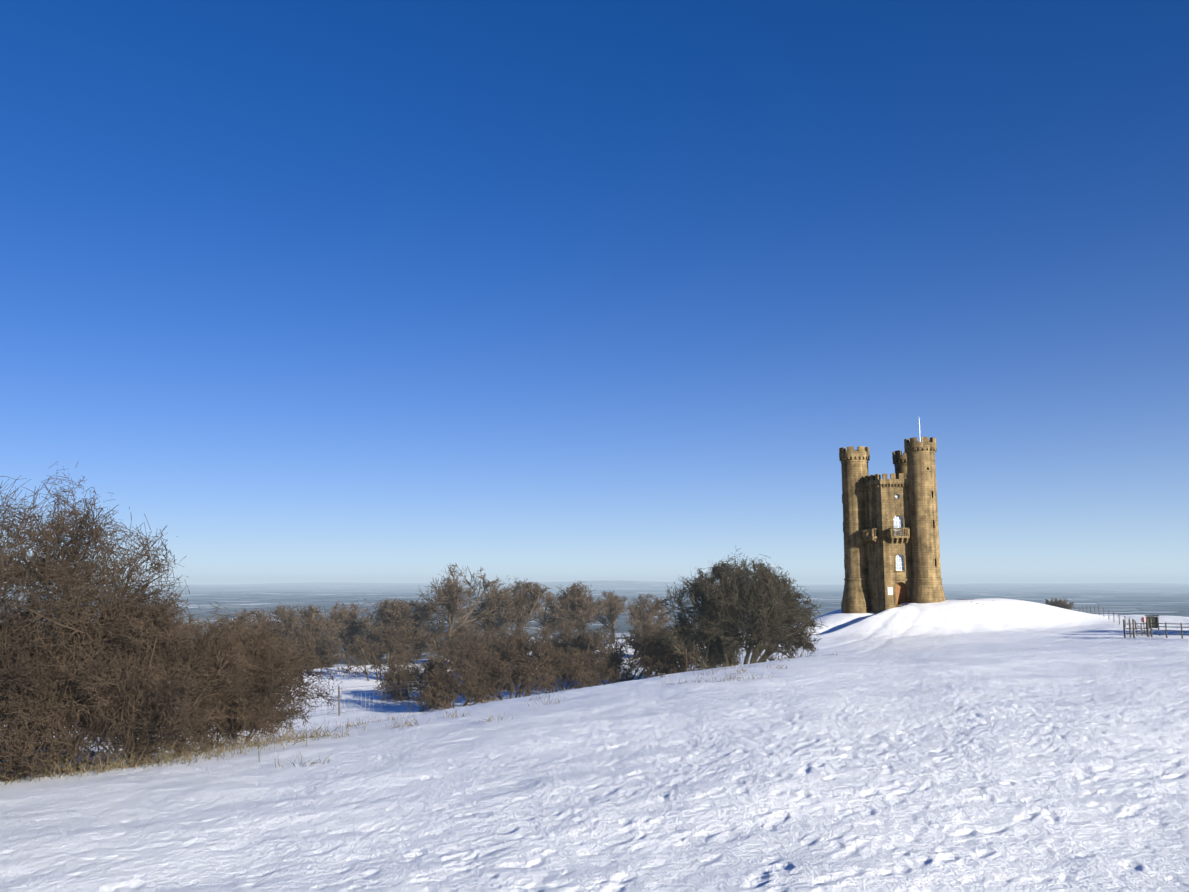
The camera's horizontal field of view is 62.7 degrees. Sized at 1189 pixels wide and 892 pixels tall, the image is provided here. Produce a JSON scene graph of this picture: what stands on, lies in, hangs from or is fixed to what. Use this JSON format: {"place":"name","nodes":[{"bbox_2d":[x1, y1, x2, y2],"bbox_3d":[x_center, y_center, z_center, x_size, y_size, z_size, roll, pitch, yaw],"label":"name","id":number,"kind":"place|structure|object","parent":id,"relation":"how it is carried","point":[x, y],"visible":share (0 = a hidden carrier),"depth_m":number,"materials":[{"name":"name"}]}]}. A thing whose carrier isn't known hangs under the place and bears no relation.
{"place":"outdoors","nodes":[
{"label":"outdoors","id":0,"kind":"place"},
{"bbox_2d":[0,580,1188,891],"bbox_3d":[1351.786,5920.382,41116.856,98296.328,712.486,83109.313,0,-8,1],"label":"ground","id":1,"kind":"structure","parent":0,"point":[994,738],"depth_m":9.37,"materials":[{"name":"white snow"}]},
{"bbox_2d":[0,618,191,766],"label":"hawthorn bush","id":2,"kind":"object","parent":1,"relation":"on","point":[93,751],"depth_m":20.20,"materials":[{"name":"brown plant"}]},
{"bbox_2d":[0,462,200,776],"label":"hawthorn bush","id":3,"kind":"object","parent":1,"relation":"on","point":[17,572],"visible":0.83,"depth_m":14.10,"materials":[{"name":"brown plant"}]},
{"bbox_2d":[0,560,251,783],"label":"hawthorn bush","id":4,"kind":"object","parent":1,"relation":"on","point":[183,688],"visible":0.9,"depth_m":13.77,"materials":[{"name":"brown plant"}]},
{"bbox_2d":[164,614,212,649],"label":"tree","id":5,"kind":"object","parent":1,"relation":"on","point":[199,622],"depth_m":83.24,"materials":[{"name":"brown plant"}]},
{"bbox_2d":[0,715,393,784],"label":"grass tufts","id":6,"kind":"object","parent":1,"relation":"on","point":[131,765],"visible":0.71,"depth_m":13.96,"materials":[{"name":"beige plant"}]},
{"bbox_2d":[74,605,343,757],"bbox_3d":[-6.996,4.337,17.761,4.875,3.024,4.144,0,-8,1],"label":"hawthorn bush","id":7,"kind":"object","parent":1,"relation":"on","point":[263,683],"visible":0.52,"depth_m":17.51,"materials":[{"name":"brown plant"}]},
{"bbox_2d":[197,608,272,643],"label":"tree","id":8,"kind":"object","parent":1,"relation":"on","point":[260,618],"depth_m":81.17,"materials":[{"name":"brown plant"}]},
{"bbox_2d":[249,602,308,658],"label":"tree","id":9,"kind":"object","parent":1,"relation":"on","point":[279,614],"depth_m":90.34,"materials":[{"name":"brown plant"}]},
{"bbox_2d":[272,603,351,659],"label":"tree","id":10,"kind":"object","parent":1,"relation":"on","point":[309,620],"depth_m":85.13,"materials":[{"name":"brown plant"}]},
{"bbox_2d":[287,627,342,669],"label":"field edge bush","id":11,"kind":"object","parent":1,"relation":"on","point":[332,648],"visible":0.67,"depth_m":77.60,"materials":[{"name":"brown plant"}]},
{"bbox_2d":[324,599,382,665],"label":"tree","id":12,"kind":"object","parent":1,"relation":"on","point":[354,628],"depth_m":98.05,"materials":[{"name":"brown plant"}]},
{"bbox_2d":[339,623,388,664],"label":"tree","id":13,"kind":"object","parent":1,"relation":"on","point":[367,627],"depth_m":116.43,"materials":[{"name":"brown plant"}]},
{"bbox_2d":[335,638,419,680],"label":"hedge bush","id":14,"kind":"object","parent":1,"relation":"on","point":[377,648],"visible":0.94,"depth_m":62.41,"materials":[{"name":"brown plant"}]},
{"bbox_2d":[344,620,433,665],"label":"field edge bush","id":15,"kind":"object","parent":1,"relation":"on","point":[407,637],"visible":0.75,"depth_m":78.21,"materials":[{"name":"brown plant"}]},
{"bbox_2d":[360,595,431,661],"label":"tree","id":16,"kind":"object","parent":1,"relation":"on","point":[398,612],"depth_m":91.57,"materials":[{"name":"brown plant"}]},
{"bbox_2d":[373,659,439,700],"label":"hedge bush","id":17,"kind":"object","parent":1,"relation":"on","point":[390,679],"visible":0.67,"depth_m":49.21,"materials":[{"name":"brown plant"}]},
{"bbox_2d":[265,667,573,717],"bbox_3d":[-7.465,12.057,48.227,1.150,2.356,28.077,-4,-9,28],"label":"field fence","id":18,"kind":"object","parent":1,"relation":"on","point":[339,695],"depth_m":42.50,"materials":[{"name":"brown wood"}]},
{"bbox_2d":[404,598,462,660],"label":"tree","id":19,"kind":"object","parent":1,"relation":"on","point":[429,622],"depth_m":101.93,"materials":[{"name":"brown plant"}]},
{"bbox_2d":[418,624,494,664],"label":"field edge bush","id":20,"kind":"object","parent":1,"relation":"on","point":[465,637],"visible":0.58,"depth_m":76.52,"materials":[{"name":"brown plant"}]},
{"bbox_2d":[400,649,516,712],"bbox_3d":[-6.037,9.972,41.381,4.410,2.859,4.848,6,-10,-38],"label":"hedge bush","id":21,"kind":"object","parent":1,"relation":"on","point":[443,681],"visible":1,"depth_m":40.88,"materials":[{"name":"brown plant"}]},
{"bbox_2d":[417,563,517,636],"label":"tree","id":22,"kind":"object","parent":1,"relation":"on","point":[450,591],"depth_m":89.81,"materials":[{"name":"brown plant"}]},
{"bbox_2d":[446,611,494,641],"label":"tree","id":23,"kind":"object","parent":1,"relation":"on","point":[471,627],"depth_m":122.88,"materials":[{"name":"brown plant"}]},
{"bbox_2d":[430,636,533,682],"bbox_3d":[-6.696,13.456,60.730,7.008,3.435,5.818,-7,-10,40],"label":"hedge bush","id":24,"kind":"object","parent":1,"relation":"on","point":[495,646],"visible":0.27,"depth_m":60.00,"materials":[{"name":"brown plant"}]},
{"bbox_2d":[468,598,514,643],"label":"tree","id":25,"kind":"object","parent":1,"relation":"on","point":[499,624],"depth_m":100.01,"materials":[{"name":"brown plant"}]},
{"bbox_2d":[453,632,577,700],"bbox_3d":[-4.001,10.463,45.872,6.532,3.432,4.981,0,-8,1],"label":"hedge bush","id":26,"kind":"object","parent":1,"relation":"on","point":[525,673],"visible":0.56,"depth_m":45.10,"materials":[{"name":"brown plant"}]},
{"bbox_2d":[480,623,562,664],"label":"field edge bush","id":27,"kind":"object","parent":1,"relation":"on","point":[503,631],"visible":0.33,"depth_m":81.62,"materials":[{"name":"brown plant"}]},
{"bbox_2d":[480,575,564,630],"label":"tree","id":28,"kind":"object","parent":1,"relation":"on","point":[522,604],"depth_m":93.71,"materials":[{"name":"brown plant"}]},
{"bbox_2d":[237,651,836,766],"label":"grass tufts","id":29,"kind":"object","parent":1,"relation":"on","point":[317,734],"visible":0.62,"depth_m":19.37,"materials":[{"name":"beige plant"}]},
{"bbox_2d":[535,592,575,638],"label":"tree","id":30,"kind":"object","parent":1,"relation":"on","point":[551,608],"depth_m":106.08,"materials":[{"name":"brown plant"}]},
{"bbox_2d":[531,620,612,659],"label":"field edge bush","id":31,"kind":"object","parent":1,"relation":"on","point":[568,630],"visible":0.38,"depth_m":86.27,"materials":[{"name":"brown plant"}]},
{"bbox_2d":[535,635,620,693],"bbox_3d":[-1.112,10.965,48.256,4.687,3.136,5.309,2,-8,-12],"label":"hedge bush","id":32,"kind":"object","parent":1,"relation":"on","point":[584,668],"visible":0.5,"depth_m":47.42,"materials":[{"name":"brown plant"}]},
{"bbox_2d":[551,579,612,633],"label":"tree","id":33,"kind":"object","parent":1,"relation":"on","point":[577,602],"depth_m":98.65,"materials":[{"name":"brown plant"}]},
{"bbox_2d":[540,633,624,679],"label":"hedge bush","id":34,"kind":"object","parent":1,"relation":"on","point":[580,646],"visible":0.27,"depth_m":61.95,"materials":[{"name":"brown plant"}]},
{"bbox_2d":[585,589,637,643],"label":"tree","id":35,"kind":"object","parent":1,"relation":"on","point":[614,603],"depth_m":111.43,"materials":[{"name":"brown plant"}]},
{"bbox_2d":[571,633,668,687],"bbox_3d":[1.550,11.408,52.077,5.239,3.160,5.159,-4,-9,25],"label":"hedge bush","id":36,"kind":"object","parent":1,"relation":"on","point":[615,661],"visible":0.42,"depth_m":50.89,"materials":[{"name":"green plant"}]},
{"bbox_2d":[590,620,671,657],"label":"field edge bush","id":37,"kind":"object","parent":1,"relation":"on","point":[637,631],"visible":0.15,"depth_m":90.31,"materials":[{"name":"brown plant"}]},
{"bbox_2d":[625,593,673,631],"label":"tree","id":38,"kind":"object","parent":1,"relation":"on","point":[639,613],"depth_m":103.69,"materials":[{"name":"brown plant"}]},
{"bbox_2d":[623,622,704,678],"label":"hedge bush","id":39,"kind":"object","parent":1,"relation":"on","point":[669,660],"visible":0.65,"depth_m":48.86,"materials":[{"name":"brown plant"}]},
{"bbox_2d":[639,610,743,674],"bbox_3d":[5.472,11.051,54.467,5.872,4.069,5.602,0,-8,1],"label":"thorn bush","id":40,"kind":"object","parent":1,"relation":"on","point":[681,622],"visible":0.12,"depth_m":53.45,"materials":[{"name":"plant"}]},
{"bbox_2d":[652,545,824,670],"bbox_3d":[7.114,8.270,48.952,8.418,6.206,7.055,0,-8,1],"label":"thorn bush","id":41,"kind":"object","parent":1,"relation":"on","point":[774,609],"visible":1,"depth_m":47.84,"materials":[{"name":"green plant"}]},
{"bbox_2d":[839,420,945,613],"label":"castle tower","id":42,"kind":"structure","parent":1,"relation":"on","point":[891,543],"depth_m":113.31,"materials":[{"name":"stone"}]},
{"bbox_2d":[1045,598,1074,609],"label":"scrub bush","id":43,"kind":"object","parent":1,"relation":"on","point":[1060,603],"visible":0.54,"depth_m":154.67,"materials":[{"name":"brown plant"}]},
{"bbox_2d":[1064,605,1143,635],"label":"fence","id":44,"kind":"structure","parent":1,"relation":"on","point":[1106,612],"depth_m":104.06,"materials":[{"name":"brown wood"}]},
{"bbox_2d":[1123,618,1152,637],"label":"kissing gate","id":45,"kind":"object","parent":1,"relation":"on","point":[1147,628],"visible":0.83,"depth_m":82.03,"materials":[{"name":"brown wood"}]},
{"bbox_2d":[1140,615,1159,635],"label":"gate signs","id":46,"kind":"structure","parent":1,"relation":"on","point":[1154,619],"depth_m":84.64,"materials":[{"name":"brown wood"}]},
{"bbox_2d":[1151,622,1188,638],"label":"fence rails","id":47,"kind":"object","parent":1,"relation":"on","point":[1166,630],"visible":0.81,"depth_m":78.95,"materials":[{"name":"brown wood"}]},
{"bbox_2d":[0,0,1188,585],"label":"sky","id":48,"kind":"structure","parent":0,"point":[351,291],"materials":[{"name":"blue"}]}
]}

